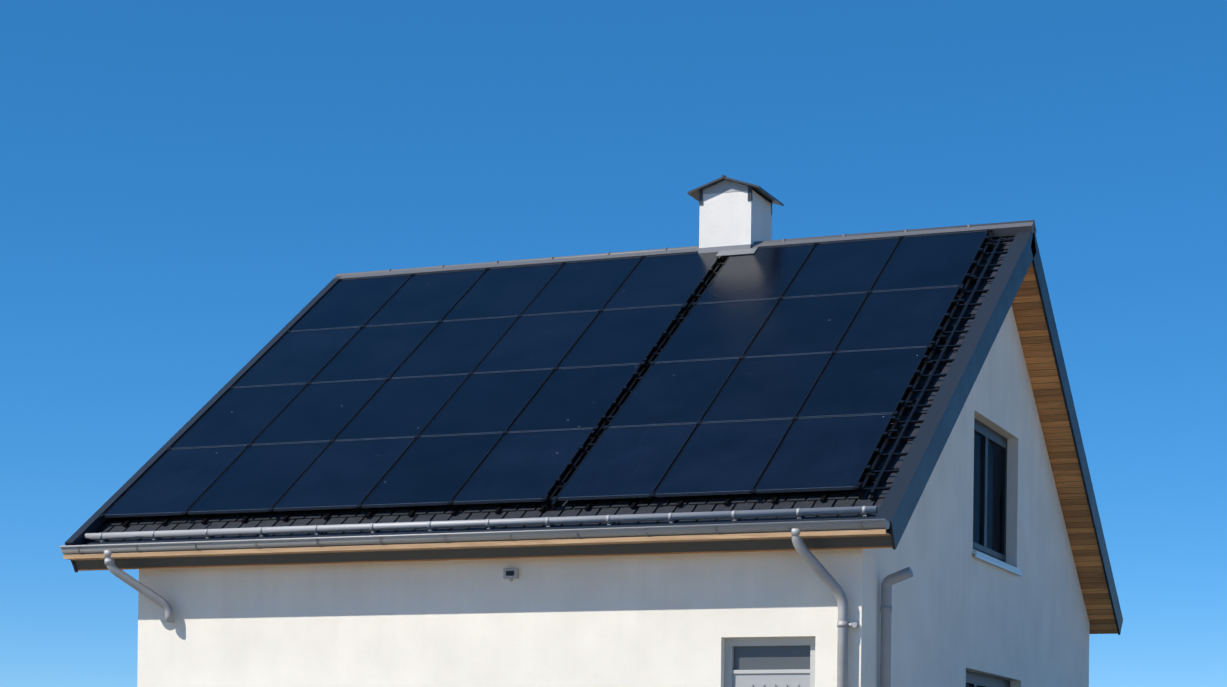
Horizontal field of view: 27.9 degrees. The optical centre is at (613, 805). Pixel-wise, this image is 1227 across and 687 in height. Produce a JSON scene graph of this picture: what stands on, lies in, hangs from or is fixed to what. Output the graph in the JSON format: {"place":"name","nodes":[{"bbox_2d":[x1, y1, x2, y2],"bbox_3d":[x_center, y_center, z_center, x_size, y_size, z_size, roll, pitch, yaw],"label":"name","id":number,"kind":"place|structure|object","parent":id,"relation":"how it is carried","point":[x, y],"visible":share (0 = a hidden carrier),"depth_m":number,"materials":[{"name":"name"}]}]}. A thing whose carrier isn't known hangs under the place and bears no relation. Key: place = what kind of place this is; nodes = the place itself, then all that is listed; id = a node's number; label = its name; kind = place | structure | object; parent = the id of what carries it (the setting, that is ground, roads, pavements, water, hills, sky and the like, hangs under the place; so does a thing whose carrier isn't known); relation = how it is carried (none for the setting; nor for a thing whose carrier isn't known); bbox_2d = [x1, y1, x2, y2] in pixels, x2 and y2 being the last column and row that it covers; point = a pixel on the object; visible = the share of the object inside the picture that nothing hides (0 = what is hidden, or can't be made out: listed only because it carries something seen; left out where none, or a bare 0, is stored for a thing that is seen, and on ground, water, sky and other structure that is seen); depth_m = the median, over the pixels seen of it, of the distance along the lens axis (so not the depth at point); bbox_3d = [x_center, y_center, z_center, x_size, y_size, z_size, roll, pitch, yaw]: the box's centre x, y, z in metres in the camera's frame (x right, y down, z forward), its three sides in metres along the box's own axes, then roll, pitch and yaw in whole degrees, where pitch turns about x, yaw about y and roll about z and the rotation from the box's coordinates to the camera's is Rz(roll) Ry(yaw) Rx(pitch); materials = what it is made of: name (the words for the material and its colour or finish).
{"place":"outdoors","nodes":[
{"label":"outdoors","id":0,"kind":"place"},
{"bbox_2d":[137,305,1089,686],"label":"house walls","id":1,"kind":"structure","parent":0,"point":[959,609],"depth_m":28.49,"materials":[{"name":"paint"}]},
{"bbox_2d":[503,568,518,580],"bbox_3d":[-1.156,-2.596,27.784,0.170,0.140,0.050,1,0,22],"label":"outdoor wall light","id":2,"kind":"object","parent":1,"relation":"attached to","point":[510,574],"depth_m":27.77,"materials":[{"name":"grey plastic"}]},
{"bbox_2d":[74,243,1002,568],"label":"roof deck","id":3,"kind":"structure","parent":1,"relation":"on","point":[540,551],"depth_m":27.62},
{"bbox_2d":[77,546,892,570],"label":"roof soffit","id":4,"kind":"structure","parent":3,"relation":"attached to","point":[495,558],"depth_m":27.60,"materials":[{"name":"brown wood"}]},
{"bbox_2d":[1012,263,1117,633],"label":"roof soffit","id":5,"kind":"structure","parent":3,"relation":"attached to","point":[1028,312],"depth_m":34.88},
{"bbox_2d":[724,637,814,686],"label":"window","id":6,"kind":"structure","parent":1,"relation":"attached to","point":[772,662],"depth_m":26.81,"materials":[{"name":"grey plastic"}]},
{"bbox_2d":[791,536,848,686],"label":"downpipe","id":7,"kind":"object","parent":1,"relation":"attached to","point":[818,568],"visible":0.96,"depth_m":26.22,"materials":[{"name":"metal"}]},
{"bbox_2d":[837,622,859,627],"bbox_3d":[2.498,-1.921,26.266,0.239,0.057,0.125,1,0,9],"label":"pipe clamp","id":8,"kind":"object","parent":1,"relation":"attached to","point":[855,625],"visible":0.9,"depth_m":26.22,"materials":[{"name":"metal"}]},
{"bbox_2d":[880,567,912,686],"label":"vent pipe","id":9,"kind":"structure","parent":1,"relation":"attached to","point":[889,581],"depth_m":26.82,"materials":[{"name":"metal"}]},
{"bbox_2d":[966,671,1009,686],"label":"window","id":10,"kind":"structure","parent":1,"relation":"attached to","point":[973,679],"depth_m":32.12,"materials":[{"name":"grey"}]},
{"bbox_2d":[972,418,1021,575],"bbox_3d":[4.888,-4.023,32.071,0.300,1.849,2.590,1,0,22],"label":"window","id":11,"kind":"structure","parent":1,"relation":"attached to","point":[990,494],"depth_m":32.39,"materials":[{"name":"grey glass"}]},
{"bbox_3d":[1.902,-5.083,36.863,10.110,4.691,6.769,1,0,22],"label":"roof","id":12,"kind":"object","parent":1,"relation":"on","visible":0},
{"bbox_2d":[63,529,890,560],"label":"eave soffit","id":13,"kind":"structure","parent":12,"relation":"attached to","point":[587,541],"depth_m":27.37,"materials":[{"name":"beige wood"}]},
{"bbox_2d":[60,519,889,554],"bbox_3d":[-1.850,-2.981,27.558,10.130,0.105,0.199,1,0,22],"label":"gutter","id":14,"kind":"object","parent":13,"relation":"on","point":[776,527],"visible":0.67,"depth_m":27.30,"materials":[{"name":"metal"}]},
{"bbox_2d":[104,550,112,556],"bbox_3d":[-5.965,-2.976,29.212,0.146,0.080,0.150,1,0,22],"label":"outlet","id":15,"kind":"object","parent":14,"relation":"attached to","point":[107,553],"visible":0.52,"depth_m":29.15,"materials":[{"name":"metal"}]},
{"bbox_2d":[104,557,173,622],"bbox_3d":[-5.628,-2.591,29.285,0.817,0.820,0.117,1,0,-12],"label":"downpipe","id":16,"kind":"object","parent":14,"relation":"attached to","point":[141,588],"visible":1,"depth_m":29.25,"materials":[{"name":"metal"}]},
{"bbox_2d":[791,528,801,535],"bbox_3d":[1.934,-2.878,26.049,0.146,0.080,0.150,1,0,22],"label":"outlet","id":17,"kind":"object","parent":14,"relation":"attached to","point":[795,531],"visible":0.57,"depth_m":25.99,"materials":[{"name":"metal"}]},
{"bbox_2d":[83,517,874,544],"bbox_3d":[-1.817,-3.008,27.762,9.860,0.187,0.228,1,0,22],"label":"eaves flashing","id":18,"kind":"object","parent":13,"relation":"on","point":[641,525],"visible":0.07,"depth_m":27.64,"materials":[{"name":"grey metal"}]},
{"bbox_2d":[65,231,1035,571],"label":"roof verge","id":19,"kind":"structure","parent":12,"relation":"on","point":[917,465],"depth_m":29.28,"materials":[{"name":"grey metal"}]},
{"bbox_2d":[91,237,1013,542],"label":"front tiles","id":20,"kind":"object","parent":12,"relation":"on","point":[443,513],"visible":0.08,"depth_m":28.17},
{"bbox_2d":[84,506,877,541],"bbox_3d":[-1.774,-3.154,27.877,9.830,0.132,0.143,1,0,22],"label":"snow rail","id":21,"kind":"object","parent":20,"relation":"on","point":[735,515],"visible":0.96,"depth_m":27.65,"materials":[{"name":"metal"}]},
{"bbox_2d":[122,243,993,526],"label":"panel rails","id":22,"kind":"object","parent":20,"relation":"on","point":[542,508],"visible":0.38,"depth_m":28.63,"materials":[{"name":"black metal"}]},
{"bbox_2d":[99,252,721,517],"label":"panels","id":23,"kind":"object","parent":22,"relation":"attached to","point":[494,385],"visible":0.92,"depth_m":31.27,"materials":[{"name":"black"}]},
{"bbox_2d":[551,229,991,500],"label":"panels","id":24,"kind":"object","parent":22,"relation":"on","point":[794,368],"visible":0.88,"depth_m":29.46,"materials":[{"name":"black"}]},
{"bbox_2d":[543,256,727,509],"bbox_3d":[0.392,-5.362,30.541,0.150,4.084,5.951,1,0,22],"label":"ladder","id":25,"kind":"object","parent":20,"relation":"on","point":[572,468],"visible":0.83,"depth_m":30.04,"materials":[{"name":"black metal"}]},
{"bbox_2d":[856,236,1013,498],"bbox_3d":[3.888,-5.319,29.141,0.360,4.084,5.951,1,0,22],"label":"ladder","id":26,"kind":"object","parent":20,"relation":"on","point":[913,390],"visible":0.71,"depth_m":28.74,"materials":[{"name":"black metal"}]},
{"bbox_2d":[333,220,1036,279],"bbox_3d":[0.724,-7.544,33.847,10.180,0.206,0.292,1,0,22],"label":"ridge cap","id":27,"kind":"object","parent":12,"relation":"on","point":[1006,229],"visible":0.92,"depth_m":33.63,"materials":[{"name":"grey metal"}]},
{"bbox_2d":[699,190,771,262],"bbox_3d":[1.657,-6.589,33.770,0.740,3.437,0.880,1,0,22],"label":"chimney","id":28,"kind":"object","parent":12,"relation":"on","point":[731,218],"visible":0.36,"depth_m":33.39,"materials":[{"name":"paint"}]},
{"bbox_2d":[698,244,757,257],"bbox_3d":[1.983,-7.189,33.606,0.801,0.763,1.488,1,0,54],"label":"chimney flashing","id":29,"kind":"object","parent":28,"relation":"attached to","point":[725,251],"visible":0.4,"depth_m":33.27,"materials":[{"name":"grey metal"}]},
{"bbox_2d":[688,175,783,214],"bbox_3d":[1.678,-8.326,33.770,1.020,0.358,1.090,1,0,22],"label":"chimney cap","id":30,"kind":"object","parent":28,"relation":"on","point":[696,194],"visible":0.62,"depth_m":33.41,"materials":[{"name":"grey metal"}]},
{"bbox_2d":[1032,234,1122,634],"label":"roof verge","id":31,"kind":"structure","parent":12,"relation":"on","point":[1067,394],"depth_m":34.67,"materials":[{"name":"grey metal"}]},
{"bbox_2d":[1090,624,1121,627],"bbox_3d":[3.099,-2.846,39.923,10.110,0.048,0.530,1,0,22],"label":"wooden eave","id":32,"kind":"object","parent":12,"relation":"on","point":[1101,624],"visible":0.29,"depth_m":37.90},
{"bbox_2d":[0,0,1226,686],"label":"sky","id":33,"kind":"structure","parent":0,"point":[180,180],"materials":[{"name":"blue"}]},
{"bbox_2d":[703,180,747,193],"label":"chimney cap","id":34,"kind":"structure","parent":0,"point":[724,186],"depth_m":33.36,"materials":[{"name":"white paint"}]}
]}

